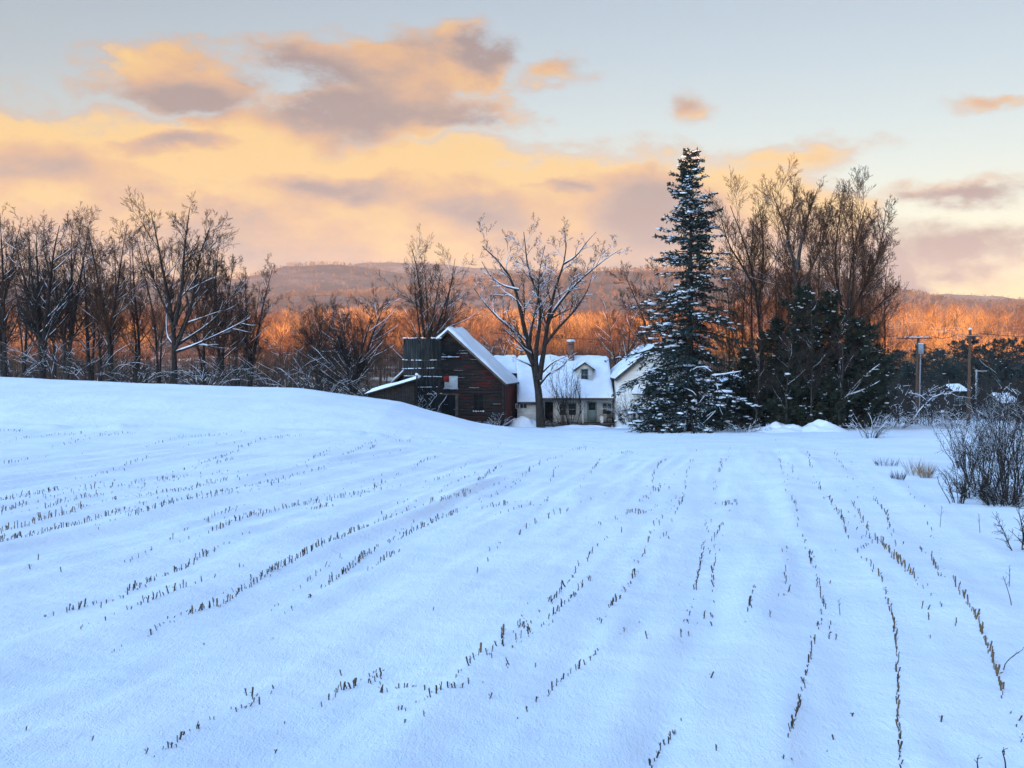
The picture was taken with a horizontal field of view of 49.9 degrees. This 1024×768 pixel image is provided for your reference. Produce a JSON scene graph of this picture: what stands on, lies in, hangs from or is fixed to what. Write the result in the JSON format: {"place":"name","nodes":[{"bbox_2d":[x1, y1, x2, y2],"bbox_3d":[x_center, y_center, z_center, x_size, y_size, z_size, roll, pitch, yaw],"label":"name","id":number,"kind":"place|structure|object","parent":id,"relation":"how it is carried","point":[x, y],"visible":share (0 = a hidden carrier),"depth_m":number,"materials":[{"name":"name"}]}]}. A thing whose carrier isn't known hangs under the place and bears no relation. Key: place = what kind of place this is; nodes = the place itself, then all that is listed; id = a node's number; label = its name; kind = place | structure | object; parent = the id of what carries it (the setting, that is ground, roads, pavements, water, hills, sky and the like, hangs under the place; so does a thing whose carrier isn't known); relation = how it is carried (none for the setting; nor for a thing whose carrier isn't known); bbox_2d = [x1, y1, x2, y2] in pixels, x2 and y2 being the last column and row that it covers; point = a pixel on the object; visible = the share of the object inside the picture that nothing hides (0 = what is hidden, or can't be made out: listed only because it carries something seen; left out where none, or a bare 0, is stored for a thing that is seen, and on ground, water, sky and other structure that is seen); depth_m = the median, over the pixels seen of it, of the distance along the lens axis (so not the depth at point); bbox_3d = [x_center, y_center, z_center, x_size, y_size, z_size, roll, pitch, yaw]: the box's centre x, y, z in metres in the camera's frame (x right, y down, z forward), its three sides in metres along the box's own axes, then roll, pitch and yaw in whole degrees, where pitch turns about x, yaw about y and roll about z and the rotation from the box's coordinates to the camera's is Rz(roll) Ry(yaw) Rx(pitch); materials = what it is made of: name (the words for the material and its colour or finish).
{"place":"outdoors","nodes":[
{"label":"outdoors","id":0,"kind":"place"},
{"bbox_2d":[5,264,1012,305],"bbox_3d":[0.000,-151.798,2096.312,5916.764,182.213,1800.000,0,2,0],"label":"hill","id":1,"kind":"structure","parent":0,"point":[324,273],"depth_m":1965.87,"materials":[{"name":"plant"}]},
{"bbox_2d":[1,260,1023,326],"bbox_3d":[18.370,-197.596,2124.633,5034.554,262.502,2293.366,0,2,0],"label":"woods","id":2,"kind":"object","parent":1,"relation":"on","point":[341,292],"visible":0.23,"depth_m":1417.76,"materials":[{"name":"plant"}]},
{"bbox_2d":[0,319,1023,767],"bbox_3d":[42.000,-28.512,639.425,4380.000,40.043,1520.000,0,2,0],"label":"snow ground","id":3,"kind":"structure","parent":0,"point":[430,605],"depth_m":18.80,"materials":[{"name":"snow"}]},
{"bbox_2d":[0,203,32,376],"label":"bare tree","id":4,"kind":"object","parent":3,"relation":"on","point":[5,312],"visible":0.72,"depth_m":103.44,"materials":[{"name":"brown plant"}]},
{"bbox_2d":[0,348,52,377],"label":"bare shrub","id":5,"kind":"object","parent":3,"relation":"on","point":[39,362],"visible":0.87,"depth_m":94.61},
{"bbox_2d":[0,228,60,377],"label":"bare tree","id":6,"kind":"object","parent":3,"relation":"on","point":[26,348],"visible":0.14,"depth_m":118.05,"materials":[{"name":"brown plant"}]},
{"bbox_2d":[1,215,89,378],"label":"bare tree","id":7,"kind":"object","parent":3,"relation":"on","point":[34,313],"visible":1,"depth_m":98.47,"materials":[{"name":"brown plant"}]},
{"bbox_2d":[20,218,83,379],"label":"bare tree","id":8,"kind":"object","parent":3,"relation":"on","point":[54,372],"visible":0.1,"depth_m":119.40,"materials":[{"name":"brown plant"}]},
{"bbox_2d":[0,328,104,379],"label":"bare shrub","id":9,"kind":"object","parent":3,"relation":"on","point":[49,360],"visible":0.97,"depth_m":92.51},
{"bbox_2d":[18,201,112,379],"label":"bare tree","id":10,"kind":"object","parent":3,"relation":"on","point":[63,331],"visible":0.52,"depth_m":103.75,"materials":[{"name":"brown plant"}]},
{"bbox_2d":[55,218,127,380],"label":"bare tree","id":11,"kind":"object","parent":3,"relation":"on","point":[88,344],"visible":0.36,"depth_m":107.67,"materials":[{"name":"brown plant"}]},
{"bbox_2d":[72,232,128,380],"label":"bare tree","id":12,"kind":"object","parent":3,"relation":"on","point":[100,355],"visible":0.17,"depth_m":121.69,"materials":[{"name":"brown plant"}]},
{"bbox_2d":[56,341,152,381],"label":"bare shrub","id":13,"kind":"object","parent":3,"relation":"on","point":[91,372],"visible":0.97,"depth_m":94.95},
{"bbox_2d":[64,206,148,381],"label":"bare tree","id":14,"kind":"object","parent":3,"relation":"on","point":[110,325],"visible":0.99,"depth_m":100.43,"materials":[{"name":"brown plant"}]},
{"bbox_2d":[101,215,168,382],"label":"bare tree","id":15,"kind":"object","parent":3,"relation":"on","point":[139,333],"visible":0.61,"depth_m":105.43,"materials":[{"name":"brown plant"}]},
{"bbox_2d":[95,358,183,382],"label":"bare shrub","id":16,"kind":"object","parent":3,"relation":"on","point":[139,373],"visible":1,"depth_m":93.96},
{"bbox_2d":[125,225,193,383],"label":"bare tree","id":17,"kind":"object","parent":3,"relation":"on","point":[156,349],"visible":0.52,"depth_m":121.53,"materials":[{"name":"brown plant"}]},
{"bbox_2d":[120,186,258,383],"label":"bare tree","id":18,"kind":"object","parent":3,"relation":"on","point":[172,317],"visible":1,"depth_m":98.09,"materials":[{"name":"brown plant"}]},
{"bbox_2d":[166,219,239,384],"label":"bare tree","id":19,"kind":"object","parent":3,"relation":"on","point":[198,349],"visible":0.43,"depth_m":117.84,"materials":[{"name":"brown plant"}]},
{"bbox_2d":[175,357,255,385],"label":"bare shrub","id":20,"kind":"object","parent":3,"relation":"on","point":[222,379],"visible":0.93,"depth_m":94.80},
{"bbox_2d":[184,229,252,385],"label":"bare tree","id":21,"kind":"object","parent":3,"relation":"on","point":[220,354],"visible":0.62,"depth_m":102.35,"materials":[{"name":"brown plant"}]},
{"bbox_2d":[185,345,252,386],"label":"bare shrub","id":22,"kind":"object","parent":3,"relation":"on","point":[234,372],"visible":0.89,"depth_m":96.06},
{"bbox_2d":[209,259,263,385],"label":"bare tree","id":23,"kind":"object","parent":3,"relation":"on","point":[237,352],"visible":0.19,"depth_m":123.67,"materials":[{"name":"brown plant"}]},
{"bbox_2d":[219,252,282,386],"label":"bare tree","id":24,"kind":"object","parent":3,"relation":"on","point":[252,348],"visible":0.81,"depth_m":104.64,"materials":[{"name":"brown plant"}]},
{"bbox_2d":[234,337,342,387],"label":"bare shrub","id":25,"kind":"object","parent":3,"relation":"on","point":[278,373],"visible":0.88,"depth_m":95.49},
{"bbox_2d":[259,351,370,392],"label":"bare shrub","id":26,"kind":"object","parent":3,"relation":"on","point":[323,382],"visible":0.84,"depth_m":91.64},
{"bbox_2d":[283,294,348,390],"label":"bare tree","id":27,"kind":"object","parent":3,"relation":"on","point":[308,340],"visible":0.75,"depth_m":111.21,"materials":[{"name":"brown plant"}]},
{"bbox_2d":[296,281,405,395],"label":"bare tree","id":28,"kind":"object","parent":3,"relation":"on","point":[348,361],"visible":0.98,"depth_m":93.43,"materials":[{"name":"brown plant"}]},
{"bbox_2d":[364,373,419,406],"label":"lean to shed","id":29,"kind":"object","parent":3,"relation":"on","point":[406,391],"visible":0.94,"depth_m":86.96,"materials":[{"name":"brown wood"}]},
{"bbox_2d":[402,337,441,412],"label":"silo","id":30,"kind":"object","parent":3,"relation":"on","point":[425,364],"visible":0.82,"depth_m":90.27,"materials":[{"name":"metal"}]},
{"bbox_2d":[374,224,488,371],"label":"bare tree","id":31,"kind":"object","parent":3,"relation":"on","point":[436,321],"visible":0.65,"depth_m":111.12,"materials":[{"name":"brown plant"}]},
{"bbox_2d":[391,326,518,425],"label":"barn","id":32,"kind":"structure","parent":3,"relation":"on","point":[479,381],"depth_m":94.80,"materials":[{"name":"brown wood"}]},
{"bbox_2d":[441,344,458,357],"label":"loft window","id":33,"kind":"structure","parent":32,"relation":"in","point":[447,350],"depth_m":94.89,"materials":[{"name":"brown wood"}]},
{"bbox_2d":[441,393,458,417],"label":"door","id":34,"kind":"structure","parent":32,"relation":"in","point":[451,399],"depth_m":95.03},
{"bbox_2d":[0,295,1023,386],"bbox_3d":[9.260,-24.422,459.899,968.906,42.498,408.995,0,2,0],"label":"woods","id":35,"kind":"object","parent":3,"relation":"on","point":[564,332],"visible":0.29,"depth_m":359.74,"materials":[{"name":"plant"}]},
{"bbox_2d":[0,353,1023,425],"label":"undergrowth","id":36,"kind":"object","parent":3,"relation":"on","point":[907,406],"visible":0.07,"depth_m":130.37,"materials":[{"name":"plant"}]},
{"bbox_2d":[0,429,1023,767],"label":"corn stubble","id":37,"kind":"object","parent":3,"relation":"on","point":[398,551],"visible":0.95,"depth_m":26.20,"materials":[{"name":"plant"}]},
{"bbox_2d":[507,416,535,426],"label":"snow pile","id":38,"kind":"object","parent":3,"relation":"on","point":[522,421],"visible":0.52,"depth_m":95.58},
{"bbox_2d":[474,213,630,427],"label":"bare tree","id":39,"kind":"object","parent":3,"relation":"on","point":[538,370],"visible":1,"depth_m":92.88,"materials":[{"name":"brown plant"}]},
{"bbox_2d":[494,339,615,426],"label":"farmhouse","id":40,"kind":"object","parent":3,"relation":"on","point":[595,382],"visible":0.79,"depth_m":99.80,"materials":[{"name":"white paint"}]},
{"bbox_2d":[543,355,588,425],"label":"bare shrub","id":41,"kind":"object","parent":3,"relation":"on","point":[557,397],"visible":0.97,"depth_m":96.09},
{"bbox_2d":[587,296,647,364],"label":"bare tree","id":42,"kind":"object","parent":3,"relation":"on","point":[622,336],"visible":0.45,"depth_m":117.75,"materials":[{"name":"brown plant"}]},
{"bbox_2d":[602,385,650,424],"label":"bare shrub","id":43,"kind":"object","parent":3,"relation":"on","point":[626,414],"visible":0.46,"depth_m":93.13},
{"bbox_2d":[605,259,682,364],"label":"bare tree","id":44,"kind":"object","parent":3,"relation":"on","point":[636,315],"visible":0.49,"depth_m":99.24,"materials":[{"name":"brown plant"}]},
{"bbox_2d":[610,344,686,426],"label":"gabled house","id":45,"kind":"structure","parent":3,"relation":"on","point":[622,371],"depth_m":96.08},
{"bbox_2d":[626,367,683,432],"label":"young spruce","id":46,"kind":"object","parent":3,"relation":"on","point":[662,403],"visible":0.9,"depth_m":85.09,"materials":[{"name":"green plant"}]},
{"bbox_2d":[604,147,767,433],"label":"spruce tree","id":47,"kind":"object","parent":3,"relation":"on","point":[676,346],"visible":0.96,"depth_m":86.18,"materials":[{"name":"green plant"}]},
{"bbox_2d":[683,366,741,432],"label":"bare shrub","id":48,"kind":"object","parent":3,"relation":"on","point":[712,375],"visible":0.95,"depth_m":84.01,"materials":[{"name":"brown plant"}]},
{"bbox_2d":[705,251,753,374],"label":"bare sapling","id":49,"kind":"object","parent":3,"relation":"on","point":[726,290],"visible":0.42,"depth_m":98.54,"materials":[{"name":"brown plant"}]},
{"bbox_2d":[712,228,766,362],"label":"bare sapling","id":50,"kind":"object","parent":3,"relation":"on","point":[738,310],"visible":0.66,"depth_m":95.53,"materials":[{"name":"brown plant"}]},
{"bbox_2d":[715,346,775,428],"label":"cedar tree","id":51,"kind":"object","parent":3,"relation":"on","point":[748,362],"visible":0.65,"depth_m":89.45,"materials":[{"name":"green plant"}]},
{"bbox_2d":[710,205,782,421],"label":"bare sapling","id":52,"kind":"object","parent":3,"relation":"on","point":[752,327],"visible":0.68,"depth_m":94.77,"materials":[{"name":"brown plant"}]},
{"bbox_2d":[702,166,815,426],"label":"bare tree","id":53,"kind":"object","parent":3,"relation":"on","point":[759,297],"visible":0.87,"depth_m":94.75,"materials":[{"name":"brown plant"}]},
{"bbox_2d":[746,325,776,427],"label":"bare sapling","id":54,"kind":"object","parent":3,"relation":"on","point":[760,384],"visible":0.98,"depth_m":85.85,"materials":[{"name":"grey plant"}]},
{"bbox_2d":[731,198,802,354],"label":"bare sapling","id":55,"kind":"object","parent":3,"relation":"on","point":[777,306],"visible":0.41,"depth_m":96.86,"materials":[{"name":"brown plant"}]},
{"bbox_2d":[748,316,794,424],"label":"cedar tree","id":56,"kind":"object","parent":3,"relation":"on","point":[775,327],"visible":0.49,"depth_m":90.37,"materials":[{"name":"green plant"}]},
{"bbox_2d":[748,421,802,432],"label":"snow pile","id":57,"kind":"object","parent":3,"relation":"on","point":[777,427],"visible":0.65,"depth_m":83.84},
{"bbox_2d":[753,367,819,426],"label":"cedar tree","id":58,"kind":"object","parent":3,"relation":"on","point":[798,411],"visible":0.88,"depth_m":85.90,"materials":[{"name":"green plant"}]},
{"bbox_2d":[765,319,810,424],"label":"bare sapling","id":59,"kind":"object","parent":3,"relation":"on","point":[788,358],"visible":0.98,"depth_m":85.40,"materials":[{"name":"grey plant"}]},
{"bbox_2d":[734,155,843,361],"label":"bare tree","id":60,"kind":"object","parent":3,"relation":"on","point":[806,225],"visible":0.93,"depth_m":93.27,"materials":[{"name":"brown plant"}]},
{"bbox_2d":[764,203,821,345],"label":"bare sapling","id":61,"kind":"object","parent":3,"relation":"on","point":[777,294],"visible":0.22,"depth_m":96.80,"materials":[{"name":"brown plant"}]},
{"bbox_2d":[763,283,841,424],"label":"cedar tree","id":62,"kind":"object","parent":3,"relation":"on","point":[802,300],"visible":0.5,"depth_m":88.58,"materials":[{"name":"green plant"}]},
{"bbox_2d":[767,207,840,372],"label":"bare sapling","id":63,"kind":"object","parent":3,"relation":"on","point":[810,260],"visible":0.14,"depth_m":99.13,"materials":[{"name":"brown plant"}]},
{"bbox_2d":[768,182,849,366],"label":"bare sapling","id":64,"kind":"object","parent":3,"relation":"on","point":[818,288],"visible":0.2,"depth_m":98.17,"materials":[{"name":"brown plant"}]},
{"bbox_2d":[789,294,833,422],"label":"bare sapling","id":65,"kind":"object","parent":3,"relation":"on","point":[812,363],"visible":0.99,"depth_m":85.20,"materials":[{"name":"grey plant"}]},
{"bbox_2d":[802,419,847,431],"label":"snow pile","id":66,"kind":"object","parent":3,"relation":"on","point":[818,425],"visible":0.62,"depth_m":83.74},
{"bbox_2d":[792,372,860,425],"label":"cedar tree","id":67,"kind":"object","parent":3,"relation":"on","point":[824,407],"visible":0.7,"depth_m":85.88,"materials":[{"name":"green plant"}]},
{"bbox_2d":[796,289,862,425],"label":"cedar tree","id":68,"kind":"object","parent":3,"relation":"on","point":[828,309],"visible":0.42,"depth_m":89.28,"materials":[{"name":"green plant"}]},
{"bbox_2d":[803,184,876,349],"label":"bare sapling","id":69,"kind":"object","parent":3,"relation":"on","point":[833,277],"visible":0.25,"depth_m":96.34,"materials":[{"name":"brown plant"}]},
{"bbox_2d":[828,316,868,425],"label":"bare sapling","id":70,"kind":"object","parent":3,"relation":"on","point":[844,368],"visible":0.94,"depth_m":86.07,"materials":[{"name":"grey plant"}]},
{"bbox_2d":[793,165,911,427],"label":"bare tree","id":71,"kind":"object","parent":3,"relation":"on","point":[849,284],"visible":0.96,"depth_m":89.87,"materials":[{"name":"brown plant"}]},
{"bbox_2d":[821,191,892,341],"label":"bare sapling","id":72,"kind":"object","parent":3,"relation":"on","point":[862,256],"visible":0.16,"depth_m":97.96,"materials":[{"name":"brown plant"}]},
{"bbox_2d":[824,315,898,428],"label":"cedar tree","id":73,"kind":"object","parent":3,"relation":"on","point":[861,332],"visible":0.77,"depth_m":87.86,"materials":[{"name":"green plant"}]},
{"bbox_2d":[842,411,895,438],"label":"bare shrub","id":74,"kind":"object","parent":3,"relation":"on","point":[880,429],"visible":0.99,"depth_m":76.33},
{"bbox_2d":[840,219,901,424],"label":"bare sapling","id":75,"kind":"object","parent":3,"relation":"on","point":[872,289],"visible":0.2,"depth_m":97.10,"materials":[{"name":"brown plant"}]},
{"bbox_2d":[851,343,899,426],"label":"cedar tree","id":76,"kind":"object","parent":3,"relation":"on","point":[883,381],"visible":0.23,"depth_m":91.32,"materials":[{"name":"green plant"}]},
{"bbox_2d":[858,248,912,412],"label":"bare sapling","id":77,"kind":"object","parent":3,"relation":"on","point":[885,320],"visible":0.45,"depth_m":95.19,"materials":[{"name":"brown plant"}]},
{"bbox_2d":[880,348,923,408],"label":"dark conifer","id":78,"kind":"object","parent":3,"relation":"on","point":[898,356],"visible":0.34,"depth_m":174.93,"materials":[{"name":"green plant"}]},
{"bbox_2d":[887,362,928,415],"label":"dark conifer","id":79,"kind":"object","parent":3,"relation":"on","point":[910,369],"visible":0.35,"depth_m":159.60,"materials":[{"name":"green plant"}]},
{"bbox_2d":[896,336,931,423],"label":"utility pole","id":80,"kind":"object","parent":3,"relation":"on","point":[920,349],"visible":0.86,"depth_m":107.87,"materials":[{"name":"brown wood"}]},
{"bbox_2d":[894,344,942,401],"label":"dark conifer","id":81,"kind":"object","parent":3,"relation":"on","point":[925,359],"visible":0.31,"depth_m":204.75,"materials":[{"name":"green plant"}]},
{"bbox_2d":[901,385,954,423],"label":"bent tree","id":82,"kind":"object","parent":3,"relation":"on","point":[927,401],"visible":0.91,"depth_m":104.25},
{"bbox_2d":[921,348,964,409],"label":"dark conifer","id":83,"kind":"object","parent":3,"relation":"on","point":[936,356],"visible":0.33,"depth_m":179.98,"materials":[{"name":"green plant"}]},
{"bbox_2d":[937,384,966,419],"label":"cottage","id":84,"kind":"structure","parent":3,"relation":"on","point":[964,392],"depth_m":150.20,"materials":[{"name":"grey wood"}]},
{"bbox_2d":[930,339,981,390],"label":"dark conifer","id":85,"kind":"object","parent":3,"relation":"on","point":[953,359],"visible":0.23,"depth_m":214.74,"materials":[{"name":"green plant"}]},
{"bbox_2d":[935,363,979,415],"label":"dark conifer","id":86,"kind":"object","parent":3,"relation":"on","point":[950,370],"visible":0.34,"depth_m":157.68,"materials":[{"name":"green plant"}]},
{"bbox_2d":[932,444,989,503],"bbox_3d":[13.657,2.744,33.230,1.403,1.966,1.580,0,2,-13],"label":"bare shrub","id":87,"kind":"object","parent":3,"relation":"on","point":[963,494],"visible":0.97,"depth_m":33.29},
{"bbox_2d":[927,409,1009,468],"bbox_3d":[19.076,2.301,46.427,3.106,2.771,3.396,-1,2,-20],"label":"bare shrub","id":88,"kind":"object","parent":3,"relation":"on","point":[952,450],"visible":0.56,"depth_m":46.42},
{"bbox_2d":[957,328,979,422],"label":"utility pole","id":89,"kind":"object","parent":3,"relation":"on","point":[969,375],"visible":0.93,"depth_m":105.92,"materials":[{"name":"brown wood"}]},
{"bbox_2d":[951,333,994,408],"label":"dark conifer","id":90,"kind":"object","parent":3,"relation":"on","point":[974,341],"visible":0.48,"depth_m":189.68,"materials":[{"name":"green plant"}]},
{"bbox_2d":[944,468,1002,498],"bbox_3d":[14.618,3.111,34.571,1.858,1.200,1.879,0,2,12],"label":"bare shrub","id":91,"kind":"object","parent":3,"relation":"on","point":[986,482],"visible":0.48,"depth_m":34.57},
{"bbox_2d":[936,385,1023,461],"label":"bare shrub","id":92,"kind":"object","parent":3,"relation":"on","point":[1002,416],"visible":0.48,"depth_m":49.96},
{"bbox_2d":[944,403,1023,485],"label":"bare shrub","id":93,"kind":"object","parent":3,"relation":"on","point":[978,461],"visible":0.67,"depth_m":37.06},
{"bbox_2d":[957,360,1023,454],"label":"bare shrub","id":94,"kind":"object","parent":3,"relation":"on","point":[999,399],"visible":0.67,"depth_m":56.02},
{"bbox_2d":[960,390,1023,479],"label":"bare shrub","id":95,"kind":"object","parent":3,"relation":"on","point":[1021,428],"visible":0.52,"depth_m":40.90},
{"bbox_2d":[972,338,1012,408],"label":"dark conifer","id":96,"kind":"object","parent":3,"relation":"on","point":[1004,344],"visible":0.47,"depth_m":184.39,"materials":[{"name":"green plant"}]},
{"bbox_2d":[964,410,1023,500],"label":"bare shrub","id":97,"kind":"object","parent":3,"relation":"on","point":[1014,466],"visible":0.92,"depth_m":33.91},
{"bbox_2d":[969,477,1023,507],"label":"bare shrub","id":98,"kind":"object","parent":3,"relation":"on","point":[993,498],"visible":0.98,"depth_m":32.45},
{"bbox_2d":[979,359,1019,418],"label":"dark conifer","id":99,"kind":"object","parent":3,"relation":"on","point":[1008,369],"visible":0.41,"depth_m":154.78,"materials":[{"name":"green plant"}]},
{"bbox_2d":[991,497,1023,550],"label":"bare shrub","id":100,"kind":"object","parent":3,"relation":"on","point":[1022,530],"visible":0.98,"depth_m":23.54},
{"bbox_2d":[998,337,1023,376],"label":"dark conifer","id":101,"kind":"object","parent":3,"relation":"on","point":[1014,346],"visible":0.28,"depth_m":204.23,"materials":[{"name":"green plant"}]},
{"bbox_2d":[0,0,1023,298],"label":"sky","id":102,"kind":"structure","parent":0,"point":[328,131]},
{"bbox_2d":[9,270,1023,326],"bbox_3d":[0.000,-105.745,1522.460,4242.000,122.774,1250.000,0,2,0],"label":"hill","id":103,"kind":"structure","parent":0,"point":[583,305],"depth_m":1349.46,"materials":[{"name":"plant"}]},
{"bbox_2d":[13,262,1023,302],"bbox_3d":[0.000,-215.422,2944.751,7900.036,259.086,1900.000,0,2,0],"label":"hill","id":104,"kind":"structure","parent":0,"point":[392,267],"depth_m":3061.05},
{"bbox_2d":[600,423,978,430],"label":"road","id":105,"kind":"structure","parent":0,"point":[915,426],"depth_m":92.07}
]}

